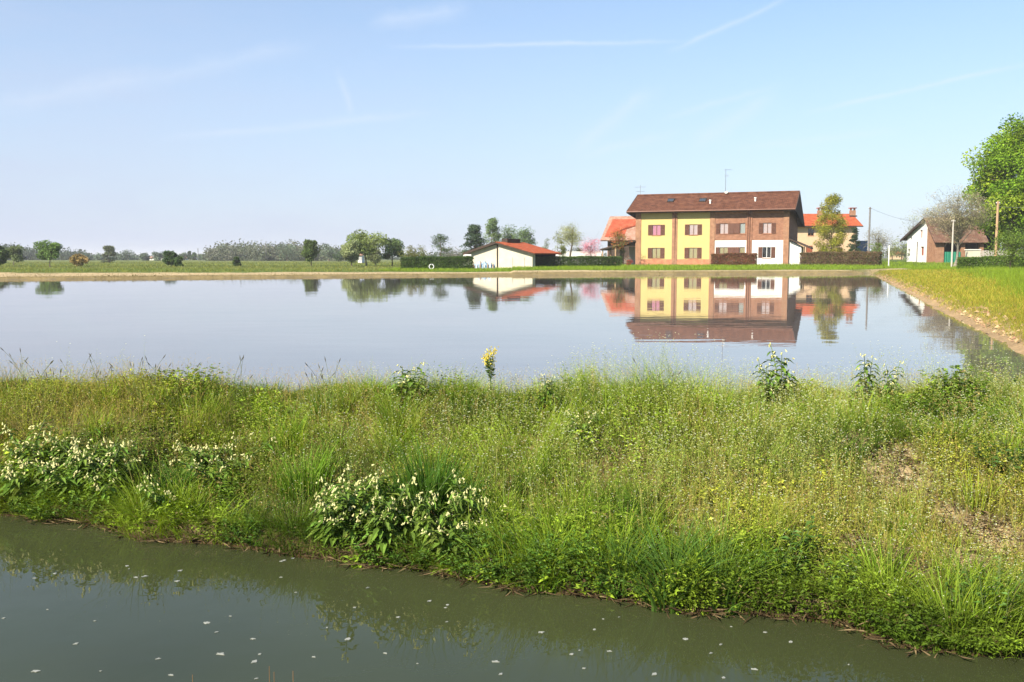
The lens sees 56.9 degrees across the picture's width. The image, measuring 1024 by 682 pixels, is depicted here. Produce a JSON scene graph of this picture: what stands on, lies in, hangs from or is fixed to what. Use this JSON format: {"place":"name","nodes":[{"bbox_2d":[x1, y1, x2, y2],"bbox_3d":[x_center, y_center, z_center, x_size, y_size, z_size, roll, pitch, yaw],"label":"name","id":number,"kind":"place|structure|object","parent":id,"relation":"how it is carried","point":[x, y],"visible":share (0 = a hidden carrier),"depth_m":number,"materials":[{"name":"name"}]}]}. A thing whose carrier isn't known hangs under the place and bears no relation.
{"place":"outdoors","nodes":[
{"label":"outdoors","id":0,"kind":"place"},
{"bbox_2d":[0,516,1023,681],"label":"canal water","id":1,"kind":"structure","parent":0,"point":[136,629],"depth_m":4.95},
{"bbox_2d":[0,273,1023,393],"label":"paddy water","id":2,"kind":"structure","parent":0,"point":[265,325],"depth_m":18.52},
{"bbox_2d":[0,257,1023,657],"bbox_3d":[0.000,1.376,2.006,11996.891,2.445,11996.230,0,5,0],"label":"ground","id":3,"kind":"structure","parent":0,"point":[1012,345],"depth_m":7.00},
{"bbox_2d":[7,245,24,264],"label":"tree","id":4,"kind":"object","parent":3,"relation":"on","point":[16,254],"visible":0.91,"depth_m":148.79,"materials":[{"name":"green plant"}]},
{"bbox_2d":[0,420,52,479],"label":"comfrey plant","id":5,"kind":"object","parent":3,"relation":"on","point":[20,455],"visible":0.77,"depth_m":7.49,"materials":[{"name":"green plant"}]},
{"bbox_2d":[0,458,58,504],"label":"comfrey plant","id":6,"kind":"object","parent":3,"relation":"on","point":[6,477],"visible":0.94,"depth_m":7.15,"materials":[{"name":"green plant"}]},
{"bbox_2d":[0,242,92,259],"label":"distant woods","id":7,"kind":"object","parent":3,"relation":"on","point":[28,253],"visible":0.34,"depth_m":426.49,"materials":[{"name":"green plant"}]},
{"bbox_2d":[33,240,62,266],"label":"tree","id":8,"kind":"object","parent":3,"relation":"on","point":[51,250],"visible":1,"depth_m":119.75,"materials":[{"name":"green plant"}]},
{"bbox_2d":[3,424,106,465],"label":"comfrey plant","id":9,"kind":"object","parent":3,"relation":"on","point":[46,451],"visible":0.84,"depth_m":7.50,"materials":[{"name":"green plant"}]},
{"bbox_2d":[30,450,83,504],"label":"comfrey plant","id":10,"kind":"object","parent":3,"relation":"on","point":[48,484],"visible":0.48,"depth_m":7.14,"materials":[{"name":"green plant"}]},
{"bbox_2d":[21,440,133,501],"bbox_3d":[-3.242,0.986,7.085,0.780,0.434,0.334,-3,6,-32],"label":"comfrey plant","id":11,"kind":"object","parent":3,"relation":"on","point":[56,475],"visible":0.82,"depth_m":7.03,"materials":[{"name":"green plant"}]},
{"bbox_2d":[68,253,89,265],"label":"field bush","id":12,"kind":"object","parent":3,"relation":"on","point":[77,259],"visible":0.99,"depth_m":131.00,"materials":[{"name":"brown plant"}]},
{"bbox_2d":[43,430,128,489],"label":"comfrey plant","id":13,"kind":"object","parent":3,"relation":"on","point":[78,455],"visible":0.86,"depth_m":7.22,"materials":[{"name":"green plant"}]},
{"bbox_2d":[79,446,126,510],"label":"comfrey plant","id":14,"kind":"object","parent":3,"relation":"on","point":[107,483],"visible":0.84,"depth_m":6.97,"materials":[{"name":"green plant"}]},
{"bbox_2d":[100,245,115,262],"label":"tree","id":15,"kind":"object","parent":3,"relation":"on","point":[109,250],"visible":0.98,"depth_m":223.45,"materials":[{"name":"green plant"}]},
{"bbox_2d":[86,455,142,493],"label":"comfrey plant","id":16,"kind":"object","parent":3,"relation":"on","point":[120,469],"visible":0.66,"depth_m":7.10,"materials":[{"name":"green plant"}]},
{"bbox_2d":[109,356,164,404],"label":"seeding clump","id":17,"kind":"object","parent":3,"relation":"on","point":[141,394],"visible":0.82,"depth_m":8.26,"materials":[{"name":"green plant"}]},
{"bbox_2d":[135,470,181,524],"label":"comfrey plant","id":18,"kind":"object","parent":3,"relation":"on","point":[153,495],"visible":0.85,"depth_m":6.61,"materials":[{"name":"green plant"}]},
{"bbox_2d":[161,250,177,264],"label":"field bush","id":19,"kind":"object","parent":3,"relation":"on","point":[169,257],"visible":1,"depth_m":130.96,"materials":[{"name":"green plant"}]},
{"bbox_2d":[132,456,226,492],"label":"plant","id":20,"kind":"object","parent":3,"relation":"on","point":[186,476],"visible":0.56,"depth_m":7.22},
{"bbox_2d":[0,261,407,272],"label":"field grass","id":21,"kind":"structure","parent":3,"relation":"on","point":[210,269],"depth_m":114.46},
{"bbox_2d":[173,432,252,478],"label":"comfrey plant","id":22,"kind":"object","parent":3,"relation":"on","point":[195,453],"visible":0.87,"depth_m":7.28,"materials":[{"name":"green plant"}]},
{"bbox_2d":[169,437,276,495],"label":"comfrey plant","id":23,"kind":"object","parent":3,"relation":"on","point":[197,467],"visible":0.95,"depth_m":7.04,"materials":[{"name":"green plant"}]},
{"bbox_2d":[224,355,274,403],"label":"seeding clump","id":24,"kind":"object","parent":3,"relation":"on","point":[242,394],"visible":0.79,"depth_m":8.32,"materials":[{"name":"green plant"}]},
{"bbox_2d":[200,238,347,260],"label":"distant woods","id":25,"kind":"object","parent":3,"relation":"on","point":[224,252],"visible":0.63,"depth_m":336.37,"materials":[{"name":"green plant"}]},
{"bbox_2d":[255,403,313,454],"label":"grass clump","id":26,"kind":"object","parent":3,"relation":"on","point":[283,426],"visible":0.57,"depth_m":7.54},
{"bbox_2d":[274,243,299,260],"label":"distant tree","id":27,"kind":"object","parent":3,"relation":"on","point":[287,252],"visible":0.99,"depth_m":317.45,"materials":[{"name":"green plant"}]},
{"bbox_2d":[261,435,347,505],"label":"grass clump","id":28,"kind":"object","parent":3,"relation":"on","point":[321,467],"visible":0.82,"depth_m":6.82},
{"bbox_2d":[301,239,320,265],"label":"tree","id":29,"kind":"object","parent":3,"relation":"on","point":[310,251],"visible":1,"depth_m":136.97,"materials":[{"name":"green plant"}]},
{"bbox_2d":[293,356,340,408],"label":"seeding clump","id":30,"kind":"object","parent":3,"relation":"on","point":[312,387],"visible":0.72,"depth_m":8.18,"materials":[{"name":"green plant"}]},
{"bbox_2d":[310,417,357,449],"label":"grass clump","id":31,"kind":"object","parent":3,"relation":"on","point":[337,436],"visible":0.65,"depth_m":7.50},
{"bbox_2d":[304,485,364,544],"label":"comfrey plant","id":32,"kind":"object","parent":3,"relation":"on","point":[323,510],"visible":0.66,"depth_m":6.13,"materials":[{"name":"green plant"}]},
{"bbox_2d":[314,498,367,546],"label":"comfrey plant","id":33,"kind":"object","parent":3,"relation":"on","point":[334,522],"visible":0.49,"depth_m":6.09,"materials":[{"name":"green plant"}]},
{"bbox_2d":[328,464,368,533],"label":"comfrey plant","id":34,"kind":"object","parent":3,"relation":"on","point":[340,500],"visible":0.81,"depth_m":6.13,"materials":[{"name":"green plant"}]},
{"bbox_2d":[316,473,381,544],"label":"comfrey plant","id":35,"kind":"object","parent":3,"relation":"on","point":[358,522],"visible":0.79,"depth_m":6.14,"materials":[{"name":"green plant"}]},
{"bbox_2d":[340,239,359,265],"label":"tree","id":36,"kind":"object","parent":3,"relation":"on","point":[349,252],"visible":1,"depth_m":128.87,"materials":[{"name":"green plant"}]},
{"bbox_2d":[346,229,389,265],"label":"tree","id":37,"kind":"object","parent":3,"relation":"on","point":[367,246],"visible":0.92,"depth_m":130.43,"materials":[{"name":"green plant"}]},
{"bbox_2d":[350,489,422,537],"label":"comfrey plant","id":38,"kind":"object","parent":3,"relation":"on","point":[372,511],"visible":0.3,"depth_m":6.07,"materials":[{"name":"green plant"}]},
{"bbox_2d":[357,464,419,554],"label":"comfrey plant","id":39,"kind":"object","parent":3,"relation":"on","point":[380,531],"visible":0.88,"depth_m":6.02,"materials":[{"name":"green plant"}]},
{"bbox_2d":[381,238,404,265],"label":"tree","id":40,"kind":"object","parent":3,"relation":"on","point":[393,247],"visible":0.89,"depth_m":132.65,"materials":[{"name":"green plant"}]},
{"bbox_2d":[357,451,456,523],"bbox_3d":[-0.719,1.003,6.362,0.660,0.523,0.677,-4,6,-37],"label":"grass clump","id":41,"kind":"object","parent":3,"relation":"on","point":[387,495],"visible":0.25,"depth_m":6.40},
{"bbox_2d":[386,362,428,407],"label":"comfrey plant","id":42,"kind":"object","parent":3,"relation":"on","point":[409,382],"visible":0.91,"depth_m":7.92,"materials":[{"name":"green plant"}]},
{"bbox_2d":[371,468,456,544],"bbox_3d":[-0.634,1.085,6.064,0.646,0.476,0.260,-4,7,-41],"label":"comfrey plant","id":43,"kind":"object","parent":3,"relation":"on","point":[403,526],"visible":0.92,"depth_m":6.03,"materials":[{"name":"green plant"}]},
{"bbox_2d":[399,245,428,266],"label":"shrub","id":44,"kind":"object","parent":3,"relation":"on","point":[411,253],"visible":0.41,"depth_m":96.23,"materials":[{"name":"green plant"}]},
{"bbox_2d":[368,427,492,524],"bbox_3d":[-0.518,0.925,6.361,0.833,0.689,0.706,-2,5,-17],"label":"grass clump","id":45,"kind":"object","parent":3,"relation":"on","point":[418,486],"visible":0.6,"depth_m":6.35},
{"bbox_2d":[400,256,473,268],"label":"hedge","id":46,"kind":"object","parent":3,"relation":"on","point":[425,261],"visible":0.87,"depth_m":93.31,"materials":[{"name":"green plant"}]},
{"bbox_2d":[412,488,468,551],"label":"comfrey plant","id":47,"kind":"object","parent":3,"relation":"on","point":[443,519],"visible":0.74,"depth_m":5.90,"materials":[{"name":"green plant"}]},
{"bbox_2d":[430,228,458,261],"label":"tree","id":48,"kind":"object","parent":3,"relation":"on","point":[441,238],"visible":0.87,"depth_m":139.14,"materials":[{"name":"green plant"}]},
{"bbox_2d":[0,268,892,279],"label":"bank weeds","id":49,"kind":"object","parent":3,"relation":"on","point":[388,271],"visible":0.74,"depth_m":70.61,"materials":[{"name":"green plant"}]},
{"bbox_2d":[401,503,506,561],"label":"comfrey plant","id":50,"kind":"object","parent":3,"relation":"on","point":[440,530],"visible":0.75,"depth_m":5.83,"materials":[{"name":"green plant"}]},
{"bbox_2d":[445,471,490,532],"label":"comfrey plant","id":51,"kind":"object","parent":3,"relation":"on","point":[470,500],"visible":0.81,"depth_m":6.05,"materials":[{"name":"green plant"}]},
{"bbox_2d":[424,456,514,516],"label":"grass clump","id":52,"kind":"object","parent":3,"relation":"on","point":[476,495],"visible":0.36,"depth_m":6.36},
{"bbox_2d":[459,224,485,256],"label":"conifer tree","id":53,"kind":"object","parent":3,"relation":"on","point":[474,241],"visible":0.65,"depth_m":148.65,"materials":[{"name":"green plant"}]},
{"bbox_2d":[480,346,498,395],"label":"yellow mustard plant","id":54,"kind":"object","parent":3,"relation":"on","point":[489,364],"visible":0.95,"depth_m":8.17,"materials":[{"name":"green plant"}]},
{"bbox_2d":[482,217,502,242],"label":"poplar tree","id":55,"kind":"object","parent":3,"relation":"on","point":[492,227],"visible":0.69,"depth_m":170.51,"materials":[{"name":"green plant"}]},
{"bbox_2d":[0,361,1023,658],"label":"dyke herbs","id":56,"kind":"object","parent":3,"relation":"on","point":[928,405],"visible":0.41,"depth_m":6.98,"materials":[{"name":"green plant"}]},
{"bbox_2d":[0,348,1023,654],"bbox_3d":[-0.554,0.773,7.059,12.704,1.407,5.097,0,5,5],"label":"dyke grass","id":57,"kind":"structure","parent":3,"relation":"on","point":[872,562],"depth_m":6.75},
{"bbox_2d":[0,329,1023,618],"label":"white flowered weeds","id":58,"kind":"object","parent":3,"relation":"on","point":[778,445],"visible":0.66,"depth_m":6.86,"materials":[{"name":"green plant"}]},
{"bbox_2d":[0,464,1023,659],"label":"overhanging herbs","id":59,"kind":"object","parent":3,"relation":"on","point":[1018,643],"visible":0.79,"depth_m":5.36,"materials":[{"name":"green plant"}]},
{"bbox_2d":[0,353,1023,609],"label":"dry stalks","id":60,"kind":"object","parent":3,"relation":"on","point":[302,385],"visible":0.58,"depth_m":7.08,"materials":[{"name":"plant"}]},
{"bbox_2d":[463,239,561,267],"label":"farm shed","id":61,"kind":"structure","parent":3,"relation":"on","point":[505,253],"depth_m":98.86,"materials":[{"name":"white paint"}]},
{"bbox_2d":[9,426,1023,659],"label":"dead plant litter","id":62,"kind":"object","parent":3,"relation":"on","point":[594,595],"visible":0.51,"depth_m":5.76,"materials":[{"name":"plant"}]},
{"bbox_2d":[512,225,537,244],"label":"broadleaf tree","id":63,"kind":"object","parent":3,"relation":"on","point":[522,238],"visible":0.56,"depth_m":168.63,"materials":[{"name":"green plant"}]},
{"bbox_2d":[482,515,609,594],"bbox_3d":[0.173,1.279,5.565,0.773,0.436,0.676,0,5,0],"label":"grass clump","id":64,"kind":"object","parent":3,"relation":"on","point":[535,575],"visible":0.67,"depth_m":5.53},
{"bbox_2d":[537,374,558,414],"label":"comfrey plant","id":65,"kind":"object","parent":3,"relation":"on","point":[545,386],"visible":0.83,"depth_m":7.69,"materials":[{"name":"green plant"}]},
{"bbox_2d":[92,246,1018,259],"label":"distant woods","id":66,"kind":"object","parent":3,"relation":"on","point":[605,254],"visible":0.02,"depth_m":490.23,"materials":[{"name":"green plant"}]},
{"bbox_2d":[551,219,585,256],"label":"willow tree","id":67,"kind":"object","parent":3,"relation":"on","point":[571,236],"visible":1,"depth_m":115.24,"materials":[{"name":"green plant"}]},
{"bbox_2d":[535,255,622,266],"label":"hedge","id":68,"kind":"object","parent":3,"relation":"on","point":[596,261],"visible":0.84,"depth_m":101.84,"materials":[{"name":"green plant"}]},
{"bbox_2d":[561,407,603,447],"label":"comfrey plant","id":69,"kind":"object","parent":3,"relation":"on","point":[586,425],"visible":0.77,"depth_m":7.07,"materials":[{"name":"green plant"}]},
{"bbox_2d":[579,232,604,255],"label":"blossom tree","id":70,"kind":"object","parent":3,"relation":"on","point":[589,250],"visible":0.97,"depth_m":110.35,"materials":[{"name":"pink plant"}]},
{"bbox_2d":[609,225,632,255],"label":"copper tree","id":71,"kind":"object","parent":3,"relation":"on","point":[618,235],"visible":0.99,"depth_m":115.60,"materials":[{"name":"brown plant"}]},
{"bbox_2d":[601,185,641,263],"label":"red roofed barn","id":72,"kind":"structure","parent":3,"relation":"on","point":[628,223],"depth_m":150.15,"materials":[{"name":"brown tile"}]},
{"bbox_2d":[572,515,674,601],"bbox_3d":[0.615,1.267,5.470,0.683,0.468,0.684,0,5,0],"label":"grass clump","id":73,"kind":"object","parent":3,"relation":"on","point":[604,573],"visible":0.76,"depth_m":5.41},
{"bbox_2d":[570,506,771,613],"bbox_3d":[0.853,1.252,5.305,1.066,0.561,1.070,0,5,0],"label":"grass clump","id":74,"kind":"object","parent":3,"relation":"on","point":[665,556],"visible":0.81,"depth_m":5.27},
{"bbox_2d":[379,261,985,271],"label":"tall grass strip","id":75,"kind":"object","parent":3,"relation":"on","point":[919,265],"depth_m":88.50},
{"bbox_2d":[626,176,804,264],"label":"terraced house","id":76,"kind":"structure","parent":3,"relation":"on","point":[688,228],"depth_m":117.12,"materials":[{"name":"brick"}]},
{"bbox_2d":[648,225,664,235],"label":"window","id":77,"kind":"structure","parent":76,"relation":"in","point":[654,230],"depth_m":119.13,"materials":[{"name":"pink glass"}]},
{"bbox_2d":[648,248,664,258],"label":"window","id":78,"kind":"structure","parent":76,"relation":"in","point":[656,253],"depth_m":119.42,"materials":[{"name":"beige glass"}]},
{"bbox_2d":[684,248,701,258],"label":"window","id":79,"kind":"structure","parent":76,"relation":"in","point":[691,253],"depth_m":117.74,"materials":[{"name":"beige glass"}]},
{"bbox_2d":[685,224,701,234],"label":"window","id":80,"kind":"structure","parent":76,"relation":"in","point":[690,229],"depth_m":117.46,"materials":[{"name":"white glass"}]},
{"bbox_2d":[758,247,774,257],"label":"window","id":81,"kind":"structure","parent":76,"relation":"in","point":[768,252],"depth_m":114.62,"materials":[{"name":"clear glass"}]},
{"bbox_2d":[759,223,775,233],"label":"window","id":82,"kind":"structure","parent":76,"relation":"in","point":[764,228],"depth_m":114.26,"materials":[{"name":"white glass"}]},
{"bbox_2d":[645,518,791,616],"bbox_3d":[1.160,1.285,5.223,0.864,0.481,0.801,0,5,0],"label":"grass clump","id":83,"kind":"object","parent":3,"relation":"on","point":[725,596],"visible":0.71,"depth_m":5.20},
{"bbox_2d":[711,252,757,265],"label":"hedge","id":84,"kind":"object","parent":3,"relation":"on","point":[738,259],"visible":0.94,"depth_m":111.81,"materials":[{"name":"brown plant"}]},
{"bbox_2d":[753,358,778,409],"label":"comfrey plant","id":85,"kind":"object","parent":3,"relation":"on","point":[769,394],"visible":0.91,"depth_m":7.79,"materials":[{"name":"green plant"}]},
{"bbox_2d":[724,528,809,579],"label":"leafy weed","id":86,"kind":"object","parent":3,"relation":"on","point":[785,557],"visible":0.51,"depth_m":5.24,"materials":[{"name":"green plant"}]},
{"bbox_2d":[762,342,800,403],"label":"comfrey plant","id":87,"kind":"object","parent":3,"relation":"on","point":[778,376],"visible":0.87,"depth_m":7.95,"materials":[{"name":"green plant"}]},
{"bbox_2d":[762,515,826,567],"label":"leafy weed","id":88,"kind":"object","parent":3,"relation":"on","point":[797,534],"visible":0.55,"depth_m":5.37,"materials":[{"name":"green plant"}]},
{"bbox_2d":[788,238,812,263],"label":"annex","id":89,"kind":"object","parent":3,"relation":"on","point":[795,249],"visible":0.65,"depth_m":113.50,"materials":[{"name":"white paint"}]},
{"bbox_2d":[794,552,860,592],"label":"leafy weed","id":90,"kind":"object","parent":3,"relation":"on","point":[842,561],"visible":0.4,"depth_m":5.23,"materials":[{"name":"green plant"}]},
{"bbox_2d":[810,192,848,261],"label":"birch tree","id":91,"kind":"object","parent":3,"relation":"on","point":[835,242],"visible":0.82,"depth_m":111.77,"materials":[{"name":"green plant"}]},
{"bbox_2d":[797,208,862,258],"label":"beige house","id":92,"kind":"structure","parent":3,"relation":"on","point":[807,235],"depth_m":159.16,"materials":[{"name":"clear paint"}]},
{"bbox_2d":[799,251,882,265],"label":"hedge","id":93,"kind":"object","parent":3,"relation":"on","point":[870,258],"visible":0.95,"depth_m":106.44,"materials":[{"name":"green plant"}]},
{"bbox_2d":[846,227,861,257],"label":"conifer tree","id":94,"kind":"object","parent":3,"relation":"on","point":[854,238],"visible":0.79,"depth_m":150.92,"materials":[{"name":"green plant"}]},
{"bbox_2d":[847,353,883,404],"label":"comfrey plant","id":95,"kind":"object","parent":3,"relation":"on","point":[869,380],"visible":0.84,"depth_m":7.85,"materials":[{"name":"green plant"}]},
{"bbox_2d":[863,228,896,251],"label":"budding tree","id":96,"kind":"object","parent":3,"relation":"on","point":[882,242],"visible":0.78,"depth_m":149.03,"materials":[{"name":"grey plant"}]},
{"bbox_2d":[878,361,906,401],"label":"comfrey plant","id":97,"kind":"object","parent":3,"relation":"on","point":[888,383],"visible":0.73,"depth_m":7.79,"materials":[{"name":"green plant"}]},
{"bbox_2d":[875,268,1023,345],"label":"bank grass","id":98,"kind":"structure","parent":3,"relation":"on","point":[922,276],"depth_m":27.90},
{"bbox_2d":[900,218,999,262],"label":"old farmhouse","id":99,"kind":"object","parent":3,"relation":"on","point":[927,245],"visible":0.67,"depth_m":121.72,"materials":[{"name":"white paint"}]},
{"bbox_2d":[885,274,1023,343],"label":"earth clods","id":100,"kind":"object","parent":3,"relation":"on","point":[1015,339],"visible":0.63,"depth_m":19.20,"materials":[{"name":"brown soil"}]},
{"bbox_2d":[907,183,1006,265],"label":"budding tree","id":101,"kind":"object","parent":3,"relation":"on","point":[959,218],"visible":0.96,"depth_m":86.76,"materials":[{"name":"grey plant"}]},
{"bbox_2d":[931,549,1023,610],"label":"grass clump","id":102,"kind":"object","parent":3,"relation":"on","point":[987,583],"visible":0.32,"depth_m":5.05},
{"bbox_2d":[943,555,1023,626],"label":"leafy weed","id":103,"kind":"object","parent":3,"relation":"on","point":[984,593],"visible":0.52,"depth_m":4.81,"materials":[{"name":"green plant"}]},
{"bbox_2d":[956,255,1023,268],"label":"hedge","id":104,"kind":"object","parent":3,"relation":"on","point":[973,261],"visible":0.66,"depth_m":70.12,"materials":[{"name":"green plant"}]},
{"bbox_2d":[961,112,1023,246],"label":"broadleaf tree","id":105,"kind":"object","parent":3,"relation":"on","point":[1003,162],"visible":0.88,"depth_m":88.50,"materials":[{"name":"green plant"}]},
{"bbox_2d":[970,436,1023,479],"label":"leafy weed","id":106,"kind":"object","parent":3,"relation":"on","point":[1011,458],"visible":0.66,"depth_m":6.25,"materials":[{"name":"green plant"}]},
{"bbox_2d":[978,221,1023,267],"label":"bush","id":107,"kind":"object","parent":3,"relation":"on","point":[1011,246],"visible":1,"depth_m":65.54,"materials":[{"name":"green plant"}]},
{"bbox_2d":[0,0,1023,257],"label":"sky","id":108,"kind":"structure","parent":0,"point":[139,126],"materials":[{"name":"blue"}]},
{"bbox_2d":[931,261,1023,297],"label":"tall bank grass","id":109,"kind":"structure","parent":0,"point":[1017,278],"depth_m":44.11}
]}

